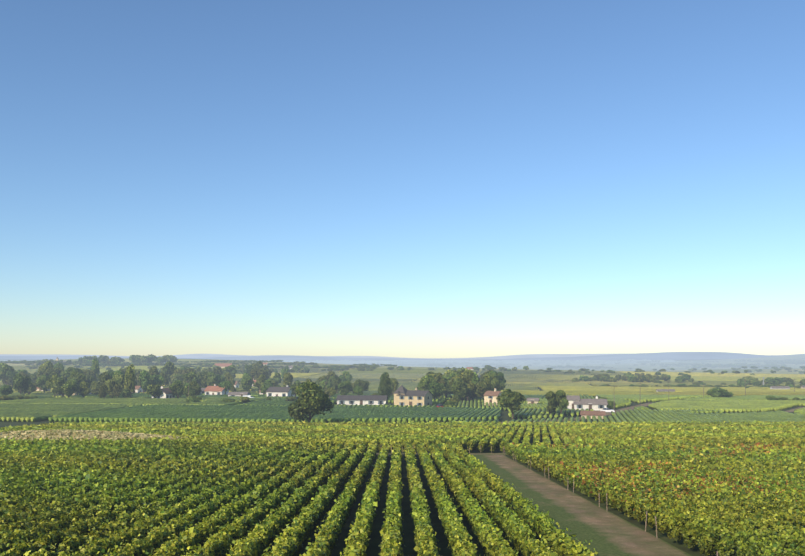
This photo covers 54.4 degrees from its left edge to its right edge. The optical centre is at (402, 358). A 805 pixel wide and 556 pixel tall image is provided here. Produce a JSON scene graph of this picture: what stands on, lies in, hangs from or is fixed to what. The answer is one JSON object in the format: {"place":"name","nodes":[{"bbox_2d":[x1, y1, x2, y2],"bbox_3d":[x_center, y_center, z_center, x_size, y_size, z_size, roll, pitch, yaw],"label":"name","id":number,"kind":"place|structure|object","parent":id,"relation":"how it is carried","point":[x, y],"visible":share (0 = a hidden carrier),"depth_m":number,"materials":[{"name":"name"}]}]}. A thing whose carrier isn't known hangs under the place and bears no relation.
{"place":"outdoors","nodes":[
{"label":"outdoors","id":0,"kind":"place"},
{"bbox_2d":[0,359,720,360],"bbox_3d":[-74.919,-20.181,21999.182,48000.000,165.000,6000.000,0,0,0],"label":"ridge","id":1,"kind":"structure","parent":0,"point":[300,360],"depth_m":20529.44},
{"bbox_2d":[0,352,772,359],"bbox_3d":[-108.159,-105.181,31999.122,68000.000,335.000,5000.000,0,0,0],"label":"ridge","id":2,"kind":"structure","parent":0,"point":[684,355],"depth_m":30728.39,"materials":[{"name":"blue"}]},
{"bbox_2d":[0,354,802,358],"bbox_3d":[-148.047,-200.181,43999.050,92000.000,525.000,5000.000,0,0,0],"label":"ridge","id":3,"kind":"structure","parent":0,"point":[494,357],"depth_m":43306.18,"materials":[{"name":"blue"}]},
{"bbox_2d":[0,365,804,426],"bbox_3d":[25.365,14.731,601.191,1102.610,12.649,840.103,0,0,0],"label":"fields","id":4,"kind":"structure","parent":0,"point":[684,404],"depth_m":269.56,"materials":[{"name":"green plant"}]},
{"bbox_2d":[0,354,804,555],"bbox_3d":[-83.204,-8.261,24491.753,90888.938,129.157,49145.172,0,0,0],"label":"ground","id":5,"kind":"structure","parent":0,"point":[375,540],"depth_m":75.34,"materials":[{"name":"green plant"}]},
{"bbox_2d":[0,385,12,395],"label":"round tree","id":6,"kind":"object","parent":5,"relation":"on","point":[4,390],"visible":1,"depth_m":344.28,"materials":[{"name":"green plant"}]},
{"bbox_2d":[0,364,16,384],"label":"round tree","id":7,"kind":"object","parent":5,"relation":"on","point":[6,370],"visible":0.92,"depth_m":506.89,"materials":[{"name":"green plant"}]},
{"bbox_2d":[13,373,30,393],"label":"round tree","id":8,"kind":"object","parent":5,"relation":"on","point":[21,381],"visible":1,"depth_m":370.31,"materials":[{"name":"green plant"}]},
{"bbox_2d":[24,382,35,394],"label":"oval tree","id":9,"kind":"object","parent":5,"relation":"on","point":[31,388],"visible":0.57,"depth_m":379.84,"materials":[{"name":"green plant"}]},
{"bbox_2d":[30,373,36,383],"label":"round tree","id":10,"kind":"object","parent":5,"relation":"on","point":[33,377],"visible":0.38,"depth_m":518.72,"materials":[{"name":"green plant"}]},
{"bbox_2d":[35,374,51,392],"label":"round tree","id":11,"kind":"object","parent":5,"relation":"on","point":[40,381],"visible":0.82,"depth_m":402.99,"materials":[{"name":"green plant"}]},
{"bbox_2d":[36,361,52,377],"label":"round tree","id":12,"kind":"object","parent":5,"relation":"on","point":[44,366],"visible":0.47,"depth_m":507.51,"materials":[{"name":"green plant"}]},
{"bbox_2d":[45,374,58,396],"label":"round tree","id":13,"kind":"object","parent":5,"relation":"on","point":[52,379],"visible":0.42,"depth_m":347.77,"materials":[{"name":"green plant"}]},
{"bbox_2d":[50,377,64,396],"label":"oval tree","id":14,"kind":"object","parent":5,"relation":"on","point":[57,384],"visible":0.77,"depth_m":337.57,"materials":[{"name":"green plant"}]},
{"bbox_2d":[60,380,77,397],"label":"round tree","id":15,"kind":"object","parent":5,"relation":"on","point":[69,388],"visible":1,"depth_m":327.93,"materials":[{"name":"green plant"}]},
{"bbox_2d":[60,367,82,381],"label":"round tree","id":16,"kind":"object","parent":5,"relation":"on","point":[65,374],"visible":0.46,"depth_m":454.31,"materials":[{"name":"green plant"}]},
{"bbox_2d":[68,371,85,394],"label":"oval tree","id":17,"kind":"object","parent":5,"relation":"on","point":[77,376],"visible":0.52,"depth_m":376.86,"materials":[{"name":"green plant"}]},
{"bbox_2d":[78,381,90,397],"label":"oval tree","id":18,"kind":"object","parent":5,"relation":"on","point":[84,390],"visible":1,"depth_m":331.76,"materials":[{"name":"green plant"}]},
{"bbox_2d":[79,368,96,377],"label":"round tree","id":19,"kind":"object","parent":5,"relation":"on","point":[87,372],"visible":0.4,"depth_m":485.12,"materials":[{"name":"green plant"}]},
{"bbox_2d":[90,381,99,394],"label":"oval tree","id":20,"kind":"object","parent":5,"relation":"on","point":[94,389],"visible":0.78,"depth_m":371.72,"materials":[{"name":"green plant"}]},
{"bbox_2d":[91,358,99,381],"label":"poplar tree","id":21,"kind":"object","parent":5,"relation":"on","point":[95,368],"visible":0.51,"depth_m":498.99,"materials":[{"name":"green plant"}]},
{"bbox_2d":[98,383,107,398],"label":"oval tree","id":22,"kind":"object","parent":5,"relation":"on","point":[103,388],"visible":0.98,"depth_m":319.92,"materials":[{"name":"green plant"}]},
{"bbox_2d":[96,371,111,389],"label":"oval tree","id":23,"kind":"object","parent":5,"relation":"on","point":[103,377],"visible":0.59,"depth_m":359.81,"materials":[{"name":"green plant"}]},
{"bbox_2d":[103,378,120,397],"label":"round tree","id":24,"kind":"object","parent":5,"relation":"on","point":[110,383],"visible":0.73,"depth_m":334.35,"materials":[{"name":"green plant"}]},
{"bbox_2d":[109,370,123,379],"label":"oval tree","id":25,"kind":"object","parent":5,"relation":"on","point":[112,374],"visible":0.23,"depth_m":390.56,"materials":[{"name":"green plant"}]},
{"bbox_2d":[113,384,121,397],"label":"oval tree","id":26,"kind":"object","parent":5,"relation":"on","point":[116,389],"visible":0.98,"depth_m":330.59,"materials":[{"name":"green plant"}]},
{"bbox_2d":[113,373,125,390],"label":"round tree","id":27,"kind":"object","parent":5,"relation":"on","point":[121,378],"visible":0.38,"depth_m":355.27,"materials":[{"name":"green plant"}]},
{"bbox_2d":[120,387,129,397],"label":"oval tree","id":28,"kind":"object","parent":5,"relation":"on","point":[125,393],"visible":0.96,"depth_m":327.61,"materials":[{"name":"green plant"}]},
{"bbox_2d":[124,364,135,397],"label":"poplar tree","id":29,"kind":"object","parent":5,"relation":"on","point":[130,382],"visible":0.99,"depth_m":328.15,"materials":[{"name":"green plant"}]},
{"bbox_2d":[129,355,139,362],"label":"tree","id":30,"kind":"object","parent":5,"relation":"on","point":[133,357],"visible":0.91,"depth_m":1032.05,"materials":[{"name":"green plant"}]},
{"bbox_2d":[139,370,149,393],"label":"oval tree","id":31,"kind":"object","parent":5,"relation":"on","point":[144,378],"visible":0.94,"depth_m":389.66,"materials":[{"name":"green plant"}]},
{"bbox_2d":[148,366,159,374],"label":"round tree","id":32,"kind":"object","parent":5,"relation":"on","point":[152,371],"visible":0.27,"depth_m":460.39,"materials":[{"name":"green plant"}]},
{"bbox_2d":[147,384,162,397],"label":"oval tree","id":33,"kind":"object","parent":5,"relation":"on","point":[152,390],"visible":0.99,"depth_m":321.62,"materials":[{"name":"green plant"}]},
{"bbox_2d":[149,374,164,388],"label":"round tree","id":34,"kind":"object","parent":5,"relation":"on","point":[154,379],"visible":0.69,"depth_m":397.89,"materials":[{"name":"green plant"}]},
{"bbox_2d":[152,386,174,397],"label":"house","id":35,"kind":"structure","parent":5,"relation":"on","point":[167,392],"depth_m":325.62,"materials":[{"name":"white paint"}]},
{"bbox_2d":[160,372,168,385],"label":"round tree","id":36,"kind":"object","parent":5,"relation":"on","point":[166,379],"visible":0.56,"depth_m":462.00,"materials":[{"name":"green plant"}]},
{"bbox_2d":[159,361,174,380],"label":"oval tree","id":37,"kind":"object","parent":5,"relation":"on","point":[167,369],"visible":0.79,"depth_m":544.46,"materials":[{"name":"green plant"}]},
{"bbox_2d":[169,380,184,397],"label":"round tree","id":38,"kind":"object","parent":5,"relation":"on","point":[176,388],"visible":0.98,"depth_m":328.76,"materials":[{"name":"green plant"}]},
{"bbox_2d":[172,374,183,382],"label":"oval tree","id":39,"kind":"object","parent":5,"relation":"on","point":[177,376],"visible":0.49,"depth_m":510.73,"materials":[{"name":"green plant"}]},
{"bbox_2d":[172,367,195,373],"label":"round tree","id":40,"kind":"object","parent":5,"relation":"on","point":[188,370],"visible":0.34,"depth_m":540.98,"materials":[{"name":"green plant"}]},
{"bbox_2d":[0,429,378,449],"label":"field","id":41,"kind":"structure","parent":5,"relation":"on","point":[32,434],"depth_m":113.51,"materials":[{"name":"beige soil"}]},
{"bbox_2d":[183,384,195,396],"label":"round tree","id":42,"kind":"object","parent":5,"relation":"on","point":[192,392],"visible":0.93,"depth_m":328.90,"materials":[{"name":"green plant"}]},
{"bbox_2d":[183,371,198,383],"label":"oval tree","id":43,"kind":"object","parent":5,"relation":"on","point":[189,377],"visible":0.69,"depth_m":436.65,"materials":[{"name":"green plant"}]},
{"bbox_2d":[189,381,200,395],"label":"oval tree","id":44,"kind":"object","parent":5,"relation":"on","point":[195,386],"visible":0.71,"depth_m":336.30,"materials":[{"name":"green plant"}]},
{"bbox_2d":[197,375,206,387],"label":"round tree","id":45,"kind":"object","parent":5,"relation":"on","point":[201,381],"visible":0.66,"depth_m":459.37,"materials":[{"name":"green plant"}]},
{"bbox_2d":[206,371,218,385],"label":"oval tree","id":46,"kind":"object","parent":5,"relation":"on","point":[212,379],"visible":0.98,"depth_m":453.21,"materials":[{"name":"green plant"}]},
{"bbox_2d":[204,384,229,394],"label":"house","id":47,"kind":"structure","parent":5,"relation":"on","point":[213,390],"depth_m":377.60,"materials":[{"name":"white paint"}]},
{"bbox_2d":[212,367,222,374],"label":"oval tree","id":48,"kind":"object","parent":5,"relation":"on","point":[217,370],"visible":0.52,"depth_m":575.14,"materials":[{"name":"green plant"}]},
{"bbox_2d":[214,363,232,367],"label":"house","id":49,"kind":"structure","parent":5,"relation":"on","point":[223,365],"depth_m":911.70,"materials":[{"name":"red tile"}]},
{"bbox_2d":[218,381,231,391],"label":"round tree","id":50,"kind":"object","parent":5,"relation":"on","point":[227,384],"visible":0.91,"depth_m":378.95,"materials":[{"name":"green plant"}]},
{"bbox_2d":[221,398,235,401],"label":"hedge","id":51,"kind":"object","parent":5,"relation":"on","point":[228,400],"visible":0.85,"depth_m":286.56,"materials":[{"name":"green plant"}]},
{"bbox_2d":[224,372,234,383],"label":"round tree","id":52,"kind":"object","parent":5,"relation":"on","point":[228,377],"visible":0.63,"depth_m":481.69,"materials":[{"name":"green plant"}]},
{"bbox_2d":[225,365,236,378],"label":"oval tree","id":53,"kind":"object","parent":5,"relation":"on","point":[231,369],"visible":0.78,"depth_m":624.62,"materials":[{"name":"green plant"}]},
{"bbox_2d":[227,392,249,395],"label":"house","id":54,"kind":"structure","parent":5,"relation":"on","point":[237,393],"depth_m":355.10,"materials":[{"name":"white paint"}]},
{"bbox_2d":[241,374,251,390],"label":"oval tree","id":55,"kind":"object","parent":5,"relation":"on","point":[246,385],"visible":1,"depth_m":442.25,"materials":[{"name":"green plant"}]},
{"bbox_2d":[244,364,252,374],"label":"oval tree","id":56,"kind":"object","parent":5,"relation":"on","point":[249,368],"visible":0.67,"depth_m":640.73,"materials":[{"name":"green plant"}]},
{"bbox_2d":[252,361,262,368],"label":"oval tree","id":57,"kind":"object","parent":5,"relation":"on","point":[258,365],"visible":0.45,"depth_m":658.16,"materials":[{"name":"green plant"}]},
{"bbox_2d":[250,368,268,379],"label":"round tree","id":58,"kind":"object","parent":5,"relation":"on","point":[255,373],"visible":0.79,"depth_m":536.98,"materials":[{"name":"green plant"}]},
{"bbox_2d":[254,374,266,389],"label":"oval tree","id":59,"kind":"object","parent":5,"relation":"on","point":[260,380],"visible":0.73,"depth_m":432.07,"materials":[{"name":"green plant"}]},
{"bbox_2d":[264,379,272,388],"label":"oval tree","id":60,"kind":"object","parent":5,"relation":"on","point":[268,383],"visible":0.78,"depth_m":414.93,"materials":[{"name":"green plant"}]},
{"bbox_2d":[273,372,281,383],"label":"oval tree","id":61,"kind":"object","parent":5,"relation":"on","point":[277,378],"visible":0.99,"depth_m":525.30,"materials":[{"name":"green plant"}]},
{"bbox_2d":[266,385,294,396],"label":"house","id":62,"kind":"structure","parent":5,"relation":"on","point":[278,391],"depth_m":353.46,"materials":[{"name":"white paint"}]},
{"bbox_2d":[283,373,292,386],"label":"poplar tree","id":63,"kind":"object","parent":5,"relation":"on","point":[288,379],"visible":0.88,"depth_m":412.53,"materials":[{"name":"green plant"}]},
{"bbox_2d":[290,382,301,396],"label":"round tree","id":64,"kind":"object","parent":5,"relation":"on","point":[293,387],"visible":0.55,"depth_m":325.62,"materials":[{"name":"green plant"}]},
{"bbox_2d":[0,441,597,555],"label":"vines","id":65,"kind":"object","parent":5,"relation":"on","point":[287,467],"depth_m":44.53,"materials":[{"name":"green plant"}]},
{"bbox_2d":[288,381,333,421],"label":"tree","id":66,"kind":"object","parent":5,"relation":"on","point":[313,399],"visible":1,"depth_m":185.27,"materials":[{"name":"green plant"}]},
{"bbox_2d":[325,387,336,398],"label":"round tree","id":67,"kind":"object","parent":5,"relation":"on","point":[330,391],"visible":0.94,"depth_m":315.36,"materials":[{"name":"green plant"}]},
{"bbox_2d":[326,371,338,379],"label":"oval tree","id":68,"kind":"object","parent":5,"relation":"on","point":[330,373],"visible":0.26,"depth_m":484.28,"materials":[{"name":"green plant"}]},
{"bbox_2d":[332,377,340,393],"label":"oval tree","id":69,"kind":"object","parent":5,"relation":"on","point":[336,383],"visible":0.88,"depth_m":392.87,"materials":[{"name":"green plant"}]},
{"bbox_2d":[338,380,351,394],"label":"oval tree","id":70,"kind":"object","parent":5,"relation":"on","point":[344,388],"visible":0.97,"depth_m":352.52,"materials":[{"name":"green plant"}]},
{"bbox_2d":[339,371,352,381],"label":"oval tree","id":71,"kind":"object","parent":5,"relation":"on","point":[345,376],"visible":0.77,"depth_m":509.90,"materials":[{"name":"green plant"}]},
{"bbox_2d":[353,385,362,394],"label":"round tree","id":72,"kind":"object","parent":5,"relation":"on","point":[357,390],"visible":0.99,"depth_m":334.53,"materials":[{"name":"green plant"}]},
{"bbox_2d":[336,395,387,404],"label":"building","id":73,"kind":"structure","parent":5,"relation":"on","point":[361,399],"depth_m":281.30,"materials":[{"name":"white paint"}]},
{"bbox_2d":[354,379,369,390],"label":"round tree","id":74,"kind":"object","parent":5,"relation":"on","point":[364,385],"visible":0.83,"depth_m":387.11,"materials":[{"name":"green plant"}]},
{"bbox_2d":[379,372,391,396],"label":"poplar tree","id":75,"kind":"object","parent":5,"relation":"on","point":[385,385],"visible":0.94,"depth_m":304.56,"materials":[{"name":"green plant"}]},
{"bbox_2d":[390,378,398,393],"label":"round tree","id":76,"kind":"object","parent":5,"relation":"on","point":[394,384],"visible":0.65,"depth_m":362.92,"materials":[{"name":"green plant"}]},
{"bbox_2d":[0,420,804,451],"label":"vines","id":77,"kind":"object","parent":5,"relation":"on","point":[485,435],"depth_m":132.19,"materials":[{"name":"green plant"}]},
{"bbox_2d":[394,385,432,407],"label":"house","id":78,"kind":"structure","parent":5,"relation":"on","point":[403,396],"depth_m":273.23,"materials":[{"name":"paint"}]},
{"bbox_2d":[417,375,435,390],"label":"round tree","id":79,"kind":"object","parent":5,"relation":"on","point":[425,381],"visible":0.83,"depth_m":324.27,"materials":[{"name":"green plant"}]},
{"bbox_2d":[428,382,441,399],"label":"oval tree","id":80,"kind":"object","parent":5,"relation":"on","point":[434,390],"visible":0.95,"depth_m":297.50,"materials":[{"name":"green plant"}]},
{"bbox_2d":[429,372,444,384],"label":"oval tree","id":81,"kind":"object","parent":5,"relation":"on","point":[438,377],"visible":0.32,"depth_m":332.23,"materials":[{"name":"green plant"}]},
{"bbox_2d":[376,453,506,454],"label":"headland","id":82,"kind":"structure","parent":5,"relation":"on","point":[470,454],"depth_m":100.86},
{"bbox_2d":[439,383,445,397],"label":"oval tree","id":83,"kind":"object","parent":5,"relation":"on","point":[442,389],"visible":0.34,"depth_m":320.33,"materials":[{"name":"green plant"}]},
{"bbox_2d":[444,380,451,397],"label":"oval tree","id":84,"kind":"object","parent":5,"relation":"on","point":[447,386],"visible":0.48,"depth_m":334.00,"materials":[{"name":"green plant"}]},
{"bbox_2d":[444,367,466,376],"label":"round tree","id":85,"kind":"object","parent":5,"relation":"on","point":[449,372],"visible":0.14,"depth_m":393.58,"materials":[{"name":"green plant"}]},
{"bbox_2d":[451,378,471,402],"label":"oval tree","id":86,"kind":"object","parent":5,"relation":"on","point":[460,389],"visible":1,"depth_m":296.25,"materials":[{"name":"green plant"}]},
{"bbox_2d":[449,374,475,396],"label":"round tree","id":87,"kind":"object","parent":5,"relation":"on","point":[464,377],"visible":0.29,"depth_m":310.78,"materials":[{"name":"green plant"}]},
{"bbox_2d":[460,369,476,396],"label":"round tree","id":88,"kind":"object","parent":5,"relation":"on","point":[467,372],"visible":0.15,"depth_m":324.15,"materials":[{"name":"green plant"}]},
{"bbox_2d":[470,372,479,400],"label":"round tree","id":89,"kind":"object","parent":5,"relation":"on","point":[476,379],"visible":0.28,"depth_m":324.34,"materials":[{"name":"green plant"}]},
{"bbox_2d":[476,378,493,397],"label":"oval tree","id":90,"kind":"object","parent":5,"relation":"on","point":[483,386],"visible":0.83,"depth_m":304.71,"materials":[{"name":"green plant"}]},
{"bbox_2d":[483,373,499,390],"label":"oval tree","id":91,"kind":"object","parent":5,"relation":"on","point":[494,380],"visible":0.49,"depth_m":320.17,"materials":[{"name":"green plant"}]},
{"bbox_2d":[188,379,795,410],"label":"utility poles","id":92,"kind":"object","parent":5,"relation":"on","point":[616,386],"visible":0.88,"depth_m":346.95,"materials":[{"name":"brown wood"}]},
{"bbox_2d":[483,388,501,405],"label":"house","id":93,"kind":"structure","parent":5,"relation":"on","point":[490,396],"depth_m":285.97,"materials":[{"name":"beige paint"}]},
{"bbox_2d":[483,371,505,390],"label":"round tree","id":94,"kind":"object","parent":5,"relation":"on","point":[501,383],"visible":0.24,"depth_m":352.92,"materials":[{"name":"green plant"}]},
{"bbox_2d":[496,372,505,383],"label":"oval tree","id":95,"kind":"object","parent":5,"relation":"on","point":[500,375],"visible":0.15,"depth_m":368.95,"materials":[{"name":"green plant"}]},
{"bbox_2d":[496,389,524,418],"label":"round tree","id":96,"kind":"object","parent":5,"relation":"on","point":[510,399],"visible":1,"depth_m":214.49,"materials":[{"name":"green plant"}]},
{"bbox_2d":[526,398,539,403],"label":"house","id":97,"kind":"structure","parent":5,"relation":"on","point":[533,400],"depth_m":281.58,"materials":[{"name":"beige stone"}]},
{"bbox_2d":[545,390,557,413],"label":"oval tree","id":98,"kind":"object","parent":5,"relation":"on","point":[551,407],"visible":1,"depth_m":229.85,"materials":[{"name":"green plant"}]},
{"bbox_2d":[391,445,717,555],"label":"vineyard posts","id":99,"kind":"object","parent":5,"relation":"on","point":[573,492],"visible":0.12,"depth_m":51.64,"materials":[{"name":"brown wood"}]},
{"bbox_2d":[555,390,568,412],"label":"oval tree","id":100,"kind":"object","parent":5,"relation":"on","point":[561,399],"visible":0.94,"depth_m":229.94,"materials":[{"name":"green plant"}]},
{"bbox_2d":[473,455,690,555],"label":"path","id":101,"kind":"structure","parent":5,"relation":"on","point":[606,532],"depth_m":47.07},
{"bbox_2d":[566,395,607,409],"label":"house","id":102,"kind":"structure","parent":5,"relation":"on","point":[575,402],"depth_m":259.81,"materials":[{"name":"white paint"}]},
{"bbox_2d":[580,411,605,418],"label":"shed","id":103,"kind":"structure","parent":5,"relation":"on","point":[593,413],"depth_m":223.48,"materials":[{"name":"brown tile"}]},
{"bbox_2d":[607,401,615,408],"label":"bush","id":104,"kind":"object","parent":5,"relation":"on","point":[610,404],"visible":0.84,"depth_m":260.09,"materials":[{"name":"green plant"}]},
{"bbox_2d":[644,375,655,381],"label":"tree","id":105,"kind":"object","parent":5,"relation":"on","point":[649,378],"visible":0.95,"depth_m":614.71,"materials":[{"name":"green plant"}]},
{"bbox_2d":[504,441,804,555],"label":"vines","id":106,"kind":"object","parent":5,"relation":"on","point":[776,471],"depth_m":52.72,"materials":[{"name":"green plant"}]},
{"bbox_2d":[656,389,674,391],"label":"building","id":107,"kind":"structure","parent":5,"relation":"on","point":[665,390],"depth_m":428.02,"materials":[{"name":"grey"}]},
{"bbox_2d":[706,388,733,396],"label":"bush","id":108,"kind":"object","parent":5,"relation":"on","point":[717,392],"visible":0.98,"depth_m":334.74,"materials":[{"name":"green plant"}]},
{"bbox_2d":[769,386,789,388],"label":"building","id":109,"kind":"structure","parent":5,"relation":"on","point":[779,387],"depth_m":478.17,"materials":[{"name":"grey"}]},
{"bbox_2d":[0,0,804,357],"label":"sky","id":110,"kind":"structure","parent":0,"point":[383,178],"materials":[{"name":"blue"}]},
{"bbox_2d":[501,402,654,422],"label":"dirt road","id":111,"kind":"structure","parent":0,"point":[631,407],"depth_m":262.16,"materials":[{"name":"brown soil"}]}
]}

